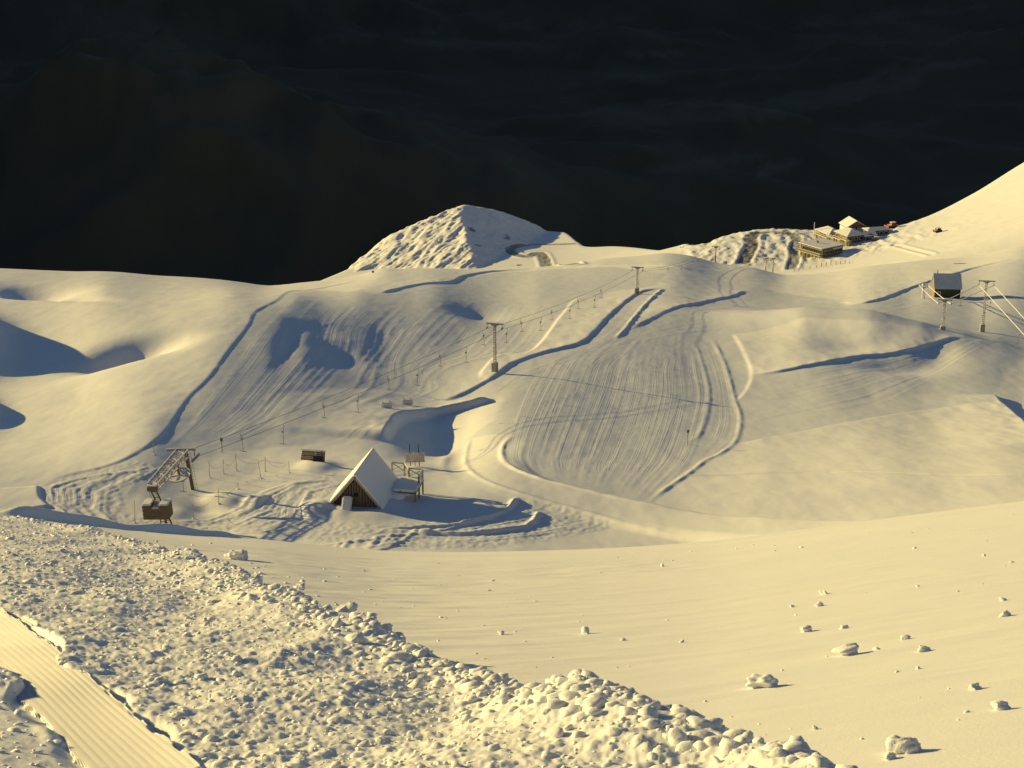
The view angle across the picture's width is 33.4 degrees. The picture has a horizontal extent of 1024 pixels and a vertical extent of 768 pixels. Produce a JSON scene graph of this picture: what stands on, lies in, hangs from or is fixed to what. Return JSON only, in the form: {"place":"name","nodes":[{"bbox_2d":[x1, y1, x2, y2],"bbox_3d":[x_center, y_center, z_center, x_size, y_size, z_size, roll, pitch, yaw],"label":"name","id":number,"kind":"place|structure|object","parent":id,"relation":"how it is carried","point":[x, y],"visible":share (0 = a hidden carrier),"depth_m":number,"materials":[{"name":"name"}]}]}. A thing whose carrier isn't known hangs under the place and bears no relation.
{"place":"outdoors","nodes":[
{"label":"outdoors","id":0,"kind":"place"},
{"bbox_2d":[0,246,1023,551],"bbox_3d":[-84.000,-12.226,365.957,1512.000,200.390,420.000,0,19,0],"label":"ski field","id":1,"kind":"structure","parent":0,"point":[830,398],"depth_m":253.07,"materials":[{"name":"white snow"}]},
{"bbox_2d":[142,448,199,523],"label":"lift station","id":2,"kind":"object","parent":1,"relation":"on","point":[153,508],"visible":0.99,"depth_m":172.30,"materials":[{"name":"brown metal"}]},
{"bbox_2d":[301,449,325,461],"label":"buried shelter","id":3,"kind":"object","parent":1,"relation":"on","point":[312,455],"visible":1,"depth_m":198.06,"materials":[{"name":"brown wood"}]},
{"bbox_2d":[330,448,423,510],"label":"frame hut","id":4,"kind":"object","parent":1,"relation":"on","point":[372,479],"visible":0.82,"depth_m":178.93,"materials":[{"name":"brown wood"}]},
{"bbox_2d":[352,491,359,506],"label":"door","id":5,"kind":"structure","parent":4,"relation":"in","point":[355,494],"depth_m":176.80,"materials":[{"name":"brown wood"}]},
{"bbox_2d":[381,402,391,407],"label":"rimed barrier","id":6,"kind":"object","parent":1,"relation":"on","point":[386,404],"visible":0.96,"depth_m":242.30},
{"bbox_2d":[402,397,412,404],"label":"rimed barrier","id":7,"kind":"object","parent":1,"relation":"on","point":[408,401],"visible":0.98,"depth_m":249.97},
{"bbox_2d":[405,444,424,465],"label":"sign board","id":8,"kind":"object","parent":1,"relation":"on","point":[414,457],"visible":0.87,"depth_m":201.11,"materials":[{"name":"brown wood"}]},
{"bbox_2d":[486,322,503,371],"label":"lift tower","id":9,"kind":"structure","parent":1,"relation":"on","point":[494,366],"depth_m":280.18,"materials":[{"name":"metal"}]},
{"bbox_2d":[196,249,711,447],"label":"haul rope","id":10,"kind":"object","parent":9,"relation":"attached to","point":[414,361],"visible":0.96,"depth_m":241.28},
{"bbox_2d":[200,252,714,455],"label":"haul rope","id":11,"kind":"object","parent":9,"relation":"attached to","point":[410,371],"visible":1,"depth_m":232.94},
{"bbox_2d":[632,266,643,293],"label":"lift tower","id":12,"kind":"structure","parent":1,"relation":"on","point":[637,288],"depth_m":408.54,"materials":[{"name":"metal"}]},
{"bbox_2d":[919,283,927,298],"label":"ski lift pylon","id":13,"kind":"object","parent":1,"relation":"on","point":[923,287],"visible":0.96,"depth_m":417.77,"materials":[{"name":"metal"}]},
{"bbox_2d":[938,299,952,329],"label":"lift tower","id":14,"kind":"structure","parent":1,"relation":"on","point":[942,326],"depth_m":338.26,"materials":[{"name":"metal"}]},
{"bbox_2d":[930,271,961,297],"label":"lift hut","id":15,"kind":"object","parent":1,"relation":"on","point":[946,285],"visible":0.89,"depth_m":419.92,"materials":[{"name":"white wood"}]},
{"bbox_2d":[978,280,994,331],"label":"lift tower","id":16,"kind":"structure","parent":1,"relation":"on","point":[982,325],"depth_m":351.49,"materials":[{"name":"metal"}]},
{"bbox_2d":[919,285,1023,334],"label":"rimed rope","id":17,"kind":"object","parent":16,"relation":"attached to","point":[986,293],"visible":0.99,"depth_m":342.07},
{"bbox_2d":[928,285,1023,317],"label":"rimed rope","id":18,"kind":"object","parent":16,"relation":"attached to","point":[978,292],"visible":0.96,"depth_m":343.33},
{"bbox_2d":[0,0,1023,285],"bbox_3d":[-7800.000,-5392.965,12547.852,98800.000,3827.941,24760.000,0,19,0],"label":"valley","id":19,"kind":"structure","parent":0,"point":[270,142],"depth_m":3868.81,"materials":[{"name":"black"}]},
{"bbox_2d":[0,501,1023,767],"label":"snow slope","id":20,"kind":"structure","parent":0,"point":[868,575],"depth_m":14.52,"materials":[{"name":"white snow"}]},
{"bbox_2d":[0,607,200,767],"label":"combed track","id":21,"kind":"structure","parent":20,"relation":"on","point":[89,719],"depth_m":9.62,"materials":[{"name":"white snow"}]},
{"bbox_2d":[224,549,247,560],"bbox_3d":[-5.352,3.318,33.107,0.484,0.204,0.416,0,19,0],"label":"snow lump","id":22,"kind":"object","parent":20,"relation":"on","point":[241,555],"visible":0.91,"depth_m":33.00,"materials":[{"name":"white snow"}]},
{"bbox_2d":[251,572,262,581],"bbox_3d":[-3.741,2.834,24.627,0.236,0.131,0.392,8,21,22],"label":"snow lump","id":23,"kind":"object","parent":20,"relation":"on","point":[255,575],"visible":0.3,"depth_m":24.67,"materials":[{"name":"white snow"}]},
{"bbox_2d":[293,583,304,589],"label":"snow lump","id":24,"kind":"object","parent":20,"relation":"on","point":[301,586],"visible":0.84,"depth_m":24.08,"materials":[{"name":"white snow"}]},
{"bbox_2d":[335,601,357,612],"bbox_3d":[-1.982,2.698,20.463,0.276,0.124,0.286,0,19,0],"label":"snow lump","id":25,"kind":"object","parent":20,"relation":"on","point":[349,607],"visible":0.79,"depth_m":20.43,"materials":[{"name":"white snow"}]},
{"bbox_2d":[0,514,1016,767],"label":"snow rubble","id":26,"kind":"object","parent":20,"relation":"on","point":[596,702],"visible":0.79,"depth_m":10.63,"materials":[{"name":"white snow"}]},
{"bbox_2d":[581,626,588,633],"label":"snow lump","id":27,"kind":"object","parent":20,"relation":"on","point":[584,630],"visible":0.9,"depth_m":17.37,"materials":[{"name":"white snow"}]},
{"bbox_2d":[746,673,778,688],"bbox_3d":[1.725,2.041,11.726,0.214,0.105,0.163,8,21,22],"label":"snow lump","id":28,"kind":"object","parent":20,"relation":"on","point":[755,681],"visible":0.96,"depth_m":11.69,"materials":[{"name":"white snow"}]},
{"bbox_2d":[800,625,811,631],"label":"snow lump","id":29,"kind":"object","parent":20,"relation":"on","point":[806,628],"visible":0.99,"depth_m":15.38,"materials":[{"name":"white snow"}]},
{"bbox_2d":[815,601,822,606],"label":"snow lump","id":30,"kind":"object","parent":20,"relation":"on","point":[818,604],"visible":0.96,"depth_m":18.12,"materials":[{"name":"white snow"}]},
{"bbox_2d":[818,590,827,594],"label":"snow lump","id":31,"kind":"object","parent":20,"relation":"on","point":[821,592],"visible":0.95,"depth_m":19.75,"materials":[{"name":"white snow"}]},
{"bbox_2d":[839,625,848,628],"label":"snow lump","id":32,"kind":"object","parent":20,"relation":"on","point":[844,626],"visible":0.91,"depth_m":15.23,"materials":[{"name":"white snow"}]},
{"bbox_2d":[832,643,858,655],"bbox_3d":[2.538,2.023,12.983,0.220,0.085,0.206,0,19,0],"label":"snow lump","id":33,"kind":"object","parent":20,"relation":"on","point":[848,649],"visible":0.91,"depth_m":12.95,"materials":[{"name":"white snow"}]},
{"bbox_2d":[884,751,896,760],"bbox_3d":[1.837,1.804,8.279,0.067,0.032,0.089,0,19,0],"label":"snow lump","id":34,"kind":"object","parent":20,"relation":"on","point":[889,755],"visible":1,"depth_m":8.26,"materials":[{"name":"white snow"}]},
{"bbox_2d":[885,735,921,753],"bbox_3d":[1.929,1.781,8.409,0.175,0.090,0.128,12,23,32],"label":"snow lump","id":35,"kind":"object","parent":20,"relation":"on","point":[896,744],"visible":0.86,"depth_m":8.38,"materials":[{"name":"white snow"}]},
{"bbox_2d":[900,634,910,639],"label":"snow lump","id":36,"kind":"object","parent":20,"relation":"on","point":[904,637],"visible":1,"depth_m":13.58,"materials":[{"name":"white snow"}]},
{"bbox_2d":[918,645,930,651],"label":"snow lump","id":37,"kind":"object","parent":20,"relation":"on","point":[921,648],"visible":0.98,"depth_m":12.57,"materials":[{"name":"white snow"}]},
{"bbox_2d":[968,682,981,689],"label":"snow lump","id":38,"kind":"object","parent":20,"relation":"on","point":[974,686],"visible":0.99,"depth_m":10.26,"materials":[{"name":"white snow"}]},
{"bbox_2d":[991,700,1010,710],"bbox_3d":[2.685,1.767,9.356,0.090,0.048,0.101,-6,20,-16],"label":"snow lump","id":39,"kind":"object","parent":20,"relation":"on","point":[1000,705],"visible":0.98,"depth_m":9.35,"materials":[{"name":"white snow"}]},
{"bbox_2d":[999,610,1010,616],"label":"snow lump","id":40,"kind":"object","parent":20,"relation":"on","point":[1005,613],"visible":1,"depth_m":14.41,"materials":[{"name":"white snow"}]},
{"bbox_2d":[321,163,1023,280],"bbox_3d":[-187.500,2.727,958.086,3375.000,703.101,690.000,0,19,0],"label":"snowy ridge","id":41,"kind":"structure","parent":0,"point":[988,218],"depth_m":730.24,"materials":[{"name":"white snow"}]},
{"bbox_2d":[797,238,844,258],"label":"flat roofed lodge","id":42,"kind":"structure","parent":41,"relation":"on","point":[819,248],"depth_m":680.97,"materials":[{"name":"white"}]},
{"bbox_2d":[813,216,889,245],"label":"hip roofed lodge","id":43,"kind":"structure","parent":41,"relation":"on","point":[850,231],"depth_m":707.04,"materials":[{"name":"white"}]},
{"bbox_2d":[884,221,897,227],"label":"snow groomer","id":44,"kind":"object","parent":41,"relation":"on","point":[892,224],"visible":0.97,"depth_m":719.65,"materials":[{"name":"red metal"}]},
{"bbox_2d":[933,227,941,232],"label":"parked van","id":45,"kind":"object","parent":41,"relation":"on","point":[936,229],"visible":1,"depth_m":675.50,"materials":[{"name":"white metal"}]}
]}

